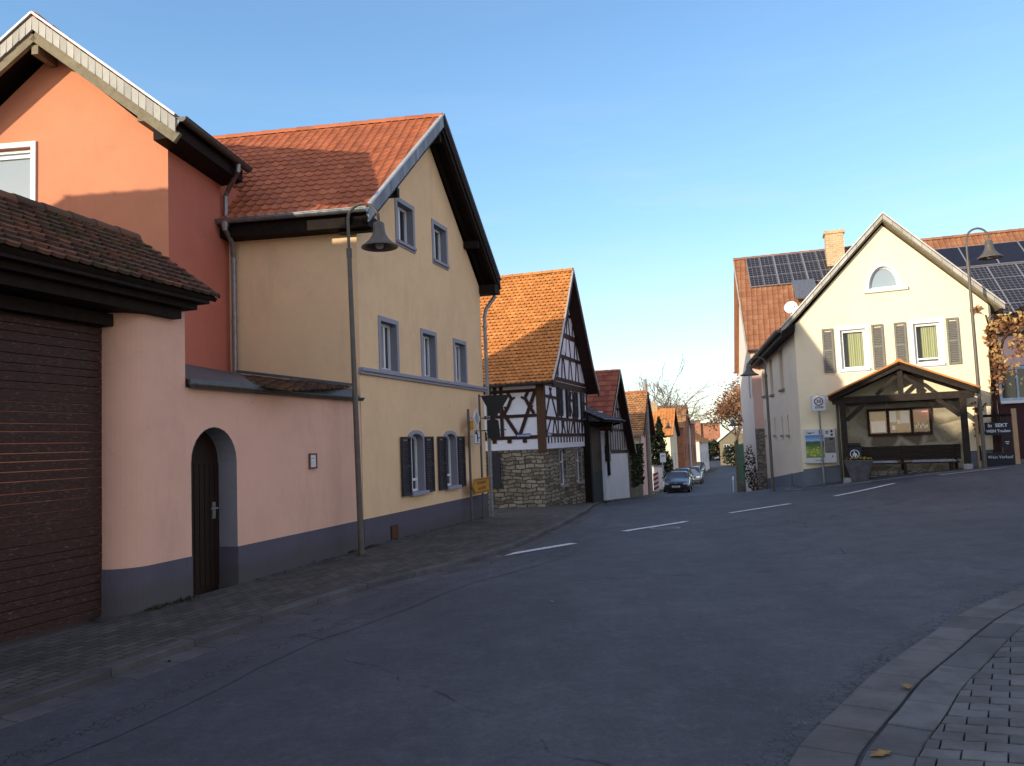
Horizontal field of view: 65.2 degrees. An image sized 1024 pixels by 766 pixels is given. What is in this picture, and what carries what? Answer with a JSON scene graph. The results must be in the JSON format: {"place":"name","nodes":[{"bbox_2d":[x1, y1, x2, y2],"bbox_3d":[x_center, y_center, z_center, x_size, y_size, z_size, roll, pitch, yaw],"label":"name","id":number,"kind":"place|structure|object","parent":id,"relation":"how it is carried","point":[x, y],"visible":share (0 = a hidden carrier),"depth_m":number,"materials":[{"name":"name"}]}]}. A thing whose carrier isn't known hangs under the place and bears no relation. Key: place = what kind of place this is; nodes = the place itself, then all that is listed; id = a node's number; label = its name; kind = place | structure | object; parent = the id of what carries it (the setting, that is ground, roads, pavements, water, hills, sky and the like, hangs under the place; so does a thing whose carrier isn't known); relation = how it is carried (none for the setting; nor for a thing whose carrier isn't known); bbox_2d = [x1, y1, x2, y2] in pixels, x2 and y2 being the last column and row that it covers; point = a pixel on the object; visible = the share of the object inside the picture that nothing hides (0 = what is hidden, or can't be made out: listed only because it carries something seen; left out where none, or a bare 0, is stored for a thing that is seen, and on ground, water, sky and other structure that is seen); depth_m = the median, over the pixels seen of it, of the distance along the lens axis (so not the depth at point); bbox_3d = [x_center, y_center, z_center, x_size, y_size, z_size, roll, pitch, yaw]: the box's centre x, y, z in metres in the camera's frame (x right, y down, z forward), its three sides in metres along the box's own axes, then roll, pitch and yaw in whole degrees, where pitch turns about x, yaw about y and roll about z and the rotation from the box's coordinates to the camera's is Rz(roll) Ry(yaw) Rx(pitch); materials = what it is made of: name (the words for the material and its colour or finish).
{"place":"outdoors","nodes":[
{"label":"outdoors","id":0,"kind":"place"},
{"bbox_2d":[0,501,599,698],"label":"pavement","id":1,"kind":"structure","parent":0,"point":[36,664],"depth_m":9.60,"materials":[{"name":"grey stone"}]},
{"bbox_2d":[0,515,582,717],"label":"weeds","id":2,"kind":"object","parent":1,"relation":"on","point":[185,599],"visible":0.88,"depth_m":9.61,"materials":[{"name":"green plant"}]},
{"bbox_2d":[467,408,480,521],"bbox_3d":[-0.843,2.080,18.933,0.063,2.985,0.714,-4,-5,23],"label":"road sign","id":3,"kind":"object","parent":1,"relation":"on","point":[470,426],"visible":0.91,"depth_m":18.71,"materials":[{"name":"metal"}]},
{"bbox_2d":[472,394,489,518],"bbox_3d":[-0.798,1.918,19.131,0.107,3.335,1.190,-4,-5,17],"label":"direction sign","id":4,"kind":"object","parent":1,"relation":"on","point":[481,485],"visible":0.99,"depth_m":19.32,"materials":[{"name":"metal"}]},
{"bbox_2d":[0,459,1023,765],"bbox_3d":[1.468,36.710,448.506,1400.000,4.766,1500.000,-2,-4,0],"label":"road","id":5,"kind":"structure","parent":0,"point":[714,615],"depth_m":7.28,"materials":[{"name":"grey asphalt"}]},
{"bbox_2d":[0,190,219,641],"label":"gateway","id":6,"kind":"object","parent":5,"relation":"on","point":[92,313],"visible":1,"depth_m":8.82,"materials":[{"name":"pink paint"}]},
{"bbox_2d":[0,311,101,641],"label":"gate door","id":7,"kind":"structure","parent":6,"relation":"in","point":[48,580],"depth_m":8.40,"materials":[{"name":"brown wood"}]},
{"bbox_2d":[0,11,252,548],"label":"salmon house","id":8,"kind":"structure","parent":5,"relation":"on","point":[85,132],"depth_m":12.98,"materials":[{"name":"paint"}]},
{"bbox_2d":[0,141,36,200],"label":"window","id":9,"kind":"structure","parent":8,"relation":"in","point":[18,168],"depth_m":13.15,"materials":[{"name":"white plastic"}]},
{"bbox_2d":[185,364,364,596],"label":"courtyard wall","id":10,"kind":"structure","parent":5,"relation":"on","point":[263,500],"depth_m":11.43,"materials":[{"name":"pink paint"}]},
{"bbox_2d":[191,432,218,595],"bbox_3d":[-4.067,1.820,10.396,0.092,2.490,0.920,-4,-5,17],"label":"door","id":11,"kind":"structure","parent":10,"relation":"in","point":[204,462],"depth_m":10.58,"materials":[{"name":"brown wood"}]},
{"bbox_2d":[308,453,317,468],"bbox_3d":[-3.130,1.226,12.584,0.028,0.240,0.210,-4,-5,17],"label":"wall plaque","id":12,"kind":"object","parent":10,"relation":"attached to","point":[312,460],"depth_m":12.57,"materials":[{"name":"white metal"}]},
{"bbox_2d":[0,501,603,715],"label":"kerb","id":13,"kind":"structure","parent":5,"relation":"on","point":[13,703],"depth_m":7.96,"materials":[{"name":"concrete"}]},
{"bbox_2d":[0,502,609,728],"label":"gutter stones","id":14,"kind":"object","parent":5,"relation":"on","point":[41,708],"visible":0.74,"depth_m":7.67,"materials":[{"name":"grey stone"}]},
{"bbox_2d":[0,501,630,765],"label":"road seam","id":15,"kind":"object","parent":5,"relation":"on","point":[93,728],"visible":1,"depth_m":6.75,"materials":[{"name":"asphalt"}]},
{"bbox_2d":[213,113,501,547],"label":"cream house","id":16,"kind":"structure","parent":5,"relation":"on","point":[426,284],"depth_m":15.80,"materials":[{"name":"paint"}]},
{"bbox_2d":[378,315,399,372],"bbox_3d":[-2.521,-0.693,15.461,0.346,1.100,0.850,-4,-5,17],"label":"window","id":17,"kind":"structure","parent":16,"relation":"in","point":[388,329],"depth_m":15.71,"materials":[{"name":"white plastic"}]},
{"bbox_2d":[394,198,416,253],"bbox_3d":[-2.341,-3.240,16.510,0.403,1.010,0.920,-4,-5,17],"label":"window","id":18,"kind":"structure","parent":16,"relation":"in","point":[404,212],"depth_m":16.73,"materials":[{"name":"white plastic"}]},
{"bbox_2d":[408,430,429,496],"bbox_3d":[-1.991,1.630,16.328,0.300,1.330,0.790,-4,-5,17],"label":"window","id":19,"kind":"structure","parent":16,"relation":"in","point":[417,437],"depth_m":16.60,"materials":[{"name":"white plastic"}]},
{"bbox_2d":[420,328,437,378],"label":"window","id":20,"kind":"structure","parent":16,"relation":"in","point":[429,361],"depth_m":17.54,"materials":[{"name":"white plastic"}]},
{"bbox_2d":[431,218,449,270],"bbox_3d":[-1.778,-3.130,18.259,0.398,1.010,0.900,-4,-5,17],"label":"window","id":21,"kind":"structure","parent":16,"relation":"in","point":[439,232],"depth_m":18.50,"materials":[{"name":"white plastic"}]},
{"bbox_2d":[443,430,461,490],"bbox_3d":[-1.431,1.740,18.077,0.300,1.330,0.790,-4,-5,17],"label":"window","id":22,"kind":"structure","parent":16,"relation":"in","point":[451,437],"depth_m":18.36,"materials":[{"name":"white plastic"}]},
{"bbox_2d":[453,338,467,383],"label":"window","id":23,"kind":"structure","parent":16,"relation":"in","point":[459,346],"depth_m":19.30,"materials":[{"name":"white plastic"}]},
{"bbox_2d":[480,394,509,438],"bbox_3d":[-0.402,0.827,19.555,0.740,1.062,0.042,-3,-4,8],"label":"traffic sign","id":24,"kind":"object","parent":16,"relation":"attached to","point":[494,404],"visible":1,"depth_m":19.54,"materials":[{"name":"black metal"}]},
{"bbox_2d":[346,202,397,554],"bbox_3d":[-2.225,0.002,13.318,0.804,6.190,0.622,0,-5,-31],"label":"street lamp","id":25,"kind":"object","parent":5,"relation":"on","point":[379,240],"visible":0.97,"depth_m":13.37,"materials":[{"name":"metal"}]},
{"bbox_2d":[480,268,599,507],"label":"half timbered house","id":26,"kind":"structure","parent":5,"relation":"on","point":[541,371],"depth_m":28.80,"materials":[{"name":"stone"}]},
{"bbox_2d":[485,387,497,395],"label":"window","id":27,"kind":"structure","parent":26,"relation":"in","point":[490,389],"depth_m":27.91,"materials":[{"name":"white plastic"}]},
{"bbox_2d":[562,389,564,415],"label":"window","id":28,"kind":"structure","parent":26,"relation":"in","point":[562,389],"depth_m":30.15,"materials":[{"name":"white plastic"}]},
{"bbox_2d":[559,447,569,487],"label":"window","id":29,"kind":"structure","parent":26,"relation":"in","point":[562,485],"depth_m":29.88,"materials":[{"name":"white plastic"}]},
{"bbox_2d":[575,447,584,484],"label":"window","id":30,"kind":"structure","parent":26,"relation":"in","point":[576,448],"depth_m":32.21,"materials":[{"name":"white plastic"}]},
{"bbox_2d":[583,406,625,502],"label":"yard gate","id":31,"kind":"structure","parent":5,"relation":"on","point":[593,469],"depth_m":34.06,"materials":[{"name":"brown wood"}]},
{"bbox_2d":[587,369,636,501],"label":"barn","id":32,"kind":"structure","parent":5,"relation":"on","point":[611,400],"depth_m":38.05,"materials":[{"name":"white paint"}]},
{"bbox_2d":[628,443,644,496],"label":"wall","id":33,"kind":"structure","parent":5,"relation":"on","point":[636,470],"depth_m":42.62,"materials":[{"name":"green plant"}]},
{"bbox_2d":[625,390,655,495],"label":"worn roof house","id":34,"kind":"structure","parent":5,"relation":"on","point":[638,403],"depth_m":47.29,"materials":[{"name":"paint"}]},
{"bbox_2d":[639,379,653,494],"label":"utility pole","id":35,"kind":"object","parent":5,"relation":"on","point":[649,467],"visible":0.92,"depth_m":48.30,"materials":[{"name":"concrete"}]},
{"bbox_2d":[653,472,658,493],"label":"warning post","id":36,"kind":"object","parent":5,"relation":"on","point":[656,482],"visible":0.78,"depth_m":48.63,"materials":[{"name":"metal"}]},
{"bbox_2d":[650,436,664,477],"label":"conifer","id":37,"kind":"object","parent":5,"relation":"on","point":[654,445],"visible":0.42,"depth_m":59.14,"materials":[{"name":"green plant"}]},
{"bbox_2d":[652,465,665,490],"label":"white yard wall","id":38,"kind":"structure","parent":5,"relation":"on","point":[658,469],"depth_m":58.01,"materials":[{"name":"white paint"}]},
{"bbox_2d":[660,453,665,481],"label":"notice sign","id":39,"kind":"object","parent":5,"relation":"on","point":[662,457],"visible":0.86,"depth_m":56.26,"materials":[{"name":"metal"}]},
{"bbox_2d":[655,416,671,478],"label":"conifer","id":40,"kind":"object","parent":5,"relation":"on","point":[660,441],"visible":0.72,"depth_m":59.51,"materials":[{"name":"green plant"}]},
{"bbox_2d":[607,467,720,502],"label":"kerb","id":41,"kind":"structure","parent":5,"relation":"on","point":[623,499],"depth_m":41.96,"materials":[{"name":"concrete"}]},
{"bbox_2d":[651,402,679,467],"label":"orange roof house","id":42,"kind":"structure","parent":5,"relation":"on","point":[672,433],"depth_m":69.01,"materials":[{"name":"orange tile"}]},
{"bbox_2d":[661,418,670,428],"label":"street lamp","id":43,"kind":"object","parent":5,"relation":"on","point":[667,426],"visible":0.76,"depth_m":60.77,"materials":[{"name":"metal"}]},
{"bbox_2d":[659,451,673,470],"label":"shrub","id":44,"kind":"object","parent":5,"relation":"on","point":[668,457],"visible":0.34,"depth_m":60.09,"materials":[{"name":"green plant"}]},
{"bbox_2d":[628,353,713,431],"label":"bare tree","id":45,"kind":"object","parent":5,"relation":"on","point":[659,390],"visible":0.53,"depth_m":76.50,"materials":[{"name":"grey plant"}]},
{"bbox_2d":[657,405,690,467],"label":"brick house","id":46,"kind":"structure","parent":5,"relation":"on","point":[683,447],"depth_m":75.06,"materials":[{"name":"orange brick"}]},
{"bbox_2d":[662,471,692,491],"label":"parked car","id":47,"kind":"object","parent":5,"relation":"on","point":[677,480],"visible":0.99,"depth_m":53.59,"materials":[{"name":"black paint"}]},
{"bbox_2d":[673,468,693,485],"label":"parked car","id":48,"kind":"object","parent":5,"relation":"on","point":[685,469],"visible":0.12,"depth_m":61.21,"materials":[{"name":"grey metal"}]},
{"bbox_2d":[661,387,709,421],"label":"bare tree","id":49,"kind":"object","parent":5,"relation":"on","point":[693,407],"visible":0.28,"depth_m":110.44,"materials":[{"name":"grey plant"}]},
{"bbox_2d":[675,400,696,465],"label":"turret house","id":50,"kind":"structure","parent":5,"relation":"on","point":[693,446],"depth_m":87.86,"materials":[{"name":"red brick"}]},
{"bbox_2d":[688,422,691,465],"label":"white pole","id":51,"kind":"object","parent":5,"relation":"on","point":[690,447],"visible":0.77,"depth_m":78.16,"materials":[{"name":"metal"}]},
{"bbox_2d":[684,466,703,483],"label":"parked car","id":52,"kind":"object","parent":5,"relation":"on","point":[698,473],"visible":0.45,"depth_m":67.06,"materials":[{"name":"silver metal"}]},
{"bbox_2d":[697,461,705,473],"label":"parked car","id":53,"kind":"object","parent":5,"relation":"on","point":[701,464],"visible":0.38,"depth_m":95.49,"materials":[{"name":"silver paint"}]},
{"bbox_2d":[695,432,709,470],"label":"white fronted house","id":54,"kind":"structure","parent":5,"relation":"on","point":[702,453],"depth_m":102.89,"materials":[{"name":"white paint"}]},
{"bbox_2d":[691,420,719,458],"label":"brick building","id":55,"kind":"structure","parent":5,"relation":"on","point":[712,434],"depth_m":171.15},
{"bbox_2d":[697,438,725,460],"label":"evergreen hedge","id":56,"kind":"object","parent":5,"relation":"on","point":[713,443],"visible":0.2,"depth_m":163.75,"materials":[{"name":"green plant"}]},
{"bbox_2d":[710,454,719,460],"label":"parked car","id":57,"kind":"object","parent":5,"relation":"on","point":[714,457],"visible":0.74,"depth_m":163.29,"materials":[{"name":"silver metal"}]},
{"bbox_2d":[699,382,741,457],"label":"autumn tree","id":58,"kind":"object","parent":5,"relation":"on","point":[737,433],"visible":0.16,"depth_m":113.97,"materials":[{"name":"brown plant"}]},
{"bbox_2d":[702,377,741,430],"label":"autumn tree","id":59,"kind":"object","parent":5,"relation":"on","point":[726,407],"visible":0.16,"depth_m":86.01,"materials":[{"name":"brown plant"}]},
{"bbox_2d":[716,426,742,464],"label":"garden house","id":60,"kind":"structure","parent":5,"relation":"on","point":[727,438],"depth_m":129.19,"materials":[{"name":"paint"}]},
{"bbox_2d":[721,444,741,465],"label":"hedge","id":61,"kind":"object","parent":5,"relation":"on","point":[729,454],"visible":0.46,"depth_m":121.25,"materials":[{"name":"green plant"}]},
{"bbox_2d":[743,445,758,490],"bbox_3d":[11.198,4.137,37.049,0.719,2.637,3.468,-3,-4,9],"label":"shrub","id":62,"kind":"object","parent":5,"relation":"on","point":[751,473],"visible":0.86,"depth_m":37.97,"materials":[{"name":"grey plant"}]},
{"bbox_2d":[505,468,997,555],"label":"road markings","id":63,"kind":"object","parent":5,"relation":"on","point":[686,521],"visible":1,"depth_m":16.47,"materials":[{"name":"paint"}]},
{"bbox_2d":[740,357,774,490],"bbox_3d":[7.731,1.399,25.237,0.855,4.454,0.588,-3,-4,15],"label":"street lamp","id":64,"kind":"object","parent":5,"relation":"on","point":[749,371],"visible":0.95,"depth_m":25.15,"materials":[{"name":"metal"}]},
{"bbox_2d":[691,568,1023,765],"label":"road edge","id":65,"kind":"object","parent":5,"relation":"on","point":[779,725],"visible":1,"depth_m":5.68,"materials":[{"name":"concrete"}]},
{"bbox_2d":[733,228,1023,491],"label":"solar house","id":66,"kind":"structure","parent":5,"relation":"on","point":[772,292],"depth_m":37.51,"materials":[{"name":"brown tile"}]},
{"bbox_2d":[728,414,742,425],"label":"wall lamp","id":67,"kind":"object","parent":66,"relation":"attached to","point":[732,423],"visible":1,"depth_m":45.18,"materials":[{"name":"metal"}]},
{"bbox_2d":[998,366,1023,403],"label":"window","id":68,"kind":"structure","parent":66,"relation":"in","point":[1009,395],"depth_m":32.35,"materials":[{"name":"grey glass"}]},
{"bbox_2d":[746,212,1011,488],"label":"pale yellow house","id":69,"kind":"structure","parent":5,"relation":"on","point":[887,290],"depth_m":23.60,"materials":[{"name":"paint"}]},
{"bbox_2d":[803,428,837,463],"bbox_3d":[9.188,1.878,23.833,0.880,1.010,0.240,-4,-5,24],"label":"vending machine","id":70,"kind":"object","parent":69,"relation":"attached to","point":[812,444],"visible":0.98,"depth_m":23.74,"materials":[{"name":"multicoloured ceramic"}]},
{"bbox_2d":[835,324,871,373],"bbox_3d":[10.213,-0.989,23.951,1.046,1.420,0.976,-2,-4,0],"label":"window","id":71,"kind":"structure","parent":69,"relation":"in","point":[854,348],"depth_m":23.85,"materials":[{"name":"white plastic"}]},
{"bbox_2d":[865,263,901,289],"bbox_3d":[10.916,-3.105,23.552,0.990,0.840,0.185,-4,-5,24],"label":"window","id":72,"kind":"structure","parent":69,"relation":"in","point":[883,277],"depth_m":23.58,"materials":[{"name":"white plastic"}]},
{"bbox_2d":[908,317,946,367],"bbox_3d":[11.991,-1.121,23.160,1.028,1.420,0.968,-2,-4,0],"label":"window","id":73,"kind":"structure","parent":69,"relation":"in","point":[926,351],"depth_m":23.05,"materials":[{"name":"white plastic"}]},
{"bbox_2d":[785,465,1023,490],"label":"kerb","id":74,"kind":"structure","parent":5,"relation":"on","point":[787,488],"depth_m":21.33,"materials":[{"name":"concrete"}]},
{"bbox_2d":[788,587,1023,765],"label":"gutter stones","id":75,"kind":"object","parent":5,"relation":"on","point":[847,730],"visible":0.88,"depth_m":5.44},
{"bbox_2d":[903,683,912,688],"bbox_3d":[2.705,2.071,5.475,0.096,0.005,0.092,0,-5,-24],"label":"fallen leaf","id":76,"kind":"object","parent":75,"relation":"on","point":[907,686],"visible":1,"depth_m":5.47,"materials":[{"name":"orange plant"}]},
{"bbox_2d":[860,605,1023,765],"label":"kerb","id":77,"kind":"structure","parent":5,"relation":"on","point":[911,728],"depth_m":5.22,"materials":[{"name":"concrete"}]},
{"bbox_2d":[869,749,890,755],"bbox_3d":[2.005,2.014,4.358,0.117,0.005,0.111,-4,-5,22],"label":"fallen leaf","id":78,"kind":"object","parent":77,"relation":"on","point":[879,752],"visible":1,"depth_m":4.36,"materials":[{"name":"yellow plant"}]},
{"bbox_2d":[0,0,1023,436],"label":"sky","id":79,"kind":"structure","parent":0,"point":[640,148],"materials":[{"name":"blue"}]},
{"bbox_2d":[604,467,719,500],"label":"pavement","id":80,"kind":"structure","parent":0,"point":[710,470],"depth_m":57.71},
{"bbox_2d":[789,462,1023,488],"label":"pavement","id":81,"kind":"structure","parent":0,"point":[841,482],"depth_m":22.19,"materials":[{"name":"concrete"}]},
{"bbox_2d":[810,394,826,484],"bbox_3d":[9.129,1.772,23.605,0.442,2.889,0.077,-4,-5,18],"label":"zone sign","id":82,"kind":"object","parent":81,"relation":"on","point":[818,403],"visible":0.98,"depth_m":23.64,"materials":[{"name":"metal"}]},
{"bbox_2d":[848,443,861,459],"bbox_3d":[9.792,2.223,22.828,0.400,1.018,0.320,-4,-5,22],"label":"litter bin","id":83,"kind":"object","parent":81,"relation":"on","point":[855,449],"visible":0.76,"depth_m":22.71,"materials":[{"name":"black plastic"}]},
{"bbox_2d":[844,457,872,481],"bbox_3d":[9.786,2.438,22.558,0.742,0.742,0.632,-4,-5,23],"label":"planter","id":84,"kind":"object","parent":81,"relation":"on","point":[859,469],"visible":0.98,"depth_m":22.35,"materials":[{"name":"grey concrete"}]},
{"bbox_2d":[826,358,980,482],"bbox_3d":[10.959,1.156,22.435,3.837,3.616,1.375,-4,-5,24],"label":"bus shelter","id":85,"kind":"object","parent":81,"relation":"on","point":[948,438],"visible":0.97,"depth_m":22.58,"materials":[{"name":"wood"}]},
{"bbox_2d":[866,406,932,435],"bbox_3d":[11.148,1.112,23.041,1.680,0.780,0.160,-4,-5,24],"label":"notice case","id":86,"kind":"object","parent":85,"relation":"attached to","point":[901,421],"visible":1,"depth_m":23.01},
{"bbox_2d":[869,461,959,477],"bbox_3d":[11.134,2.608,22.612,2.700,0.735,0.395,-4,-5,24],"label":"bench","id":87,"kind":"object","parent":81,"relation":"on","point":[884,473],"visible":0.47,"depth_m":22.62,"materials":[{"name":"brown wood"}]},
{"bbox_2d":[873,460,897,462],"bbox_3d":[10.591,2.244,22.858,0.760,0.068,0.412,-4,-5,24],"label":"cushion","id":88,"kind":"object","parent":87,"relation":"on","point":[890,461],"visible":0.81,"depth_m":22.69,"materials":[{"name":"grey fabric"}]},
{"bbox_2d":[912,459,956,461],"bbox_3d":[11.771,2.156,22.333,1.093,0.067,0.413,-4,-5,24],"label":"cushion","id":89,"kind":"object","parent":87,"relation":"on","point":[932,460],"visible":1,"depth_m":22.20,"materials":[{"name":"grey fabric"}]},
{"bbox_2d":[965,227,1002,467],"bbox_3d":[12.777,-0.818,21.289,0.900,6.805,0.620,-4,-5,24],"label":"street lamp","id":90,"kind":"object","parent":81,"relation":"on","point":[990,252],"visible":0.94,"depth_m":21.39,"materials":[{"name":"metal"}]},
{"bbox_2d":[974,408,1020,467],"bbox_3d":[12.932,1.503,21.326,0.971,1.600,0.102,-4,-5,22],"label":"chalkboard stand","id":91,"kind":"object","parent":81,"relation":"on","point":[1003,429],"visible":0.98,"depth_m":21.25,"materials":[{"name":"brown wood"}]},
{"bbox_2d":[993,306,1023,326],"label":"pergola","id":92,"kind":"object","parent":81,"relation":"on","point":[1012,314],"visible":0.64,"depth_m":21.82,"materials":[{"name":"brown plant"}]},
{"bbox_2d":[969,305,1023,465],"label":"vine","id":93,"kind":"object","parent":92,"relation":"attached to","point":[992,336],"visible":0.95,"depth_m":21.94,"materials":[{"name":"orange plant"}]},
{"bbox_2d":[915,626,1023,765],"bbox_3d":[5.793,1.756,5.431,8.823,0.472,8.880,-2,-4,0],"label":"pavement","id":94,"kind":"structure","parent":0,"point":[970,748],"depth_m":4.78,"materials":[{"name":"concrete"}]},
{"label":"grass verge","id":95,"kind":"structure","parent":0,"visible":0},
{"bbox_2d":[723,372,740,412],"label":"autumn tree","id":96,"kind":"object","parent":95,"relation":"on","point":[735,389],"depth_m":66.42,"materials":[{"name":"brown plant"}]},
{"bbox_2d":[734,441,745,491],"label":"green gate","id":97,"kind":"structure","parent":95,"relation":"on","point":[740,479],"depth_m":48.27,"materials":[{"name":"metal"}]}
]}

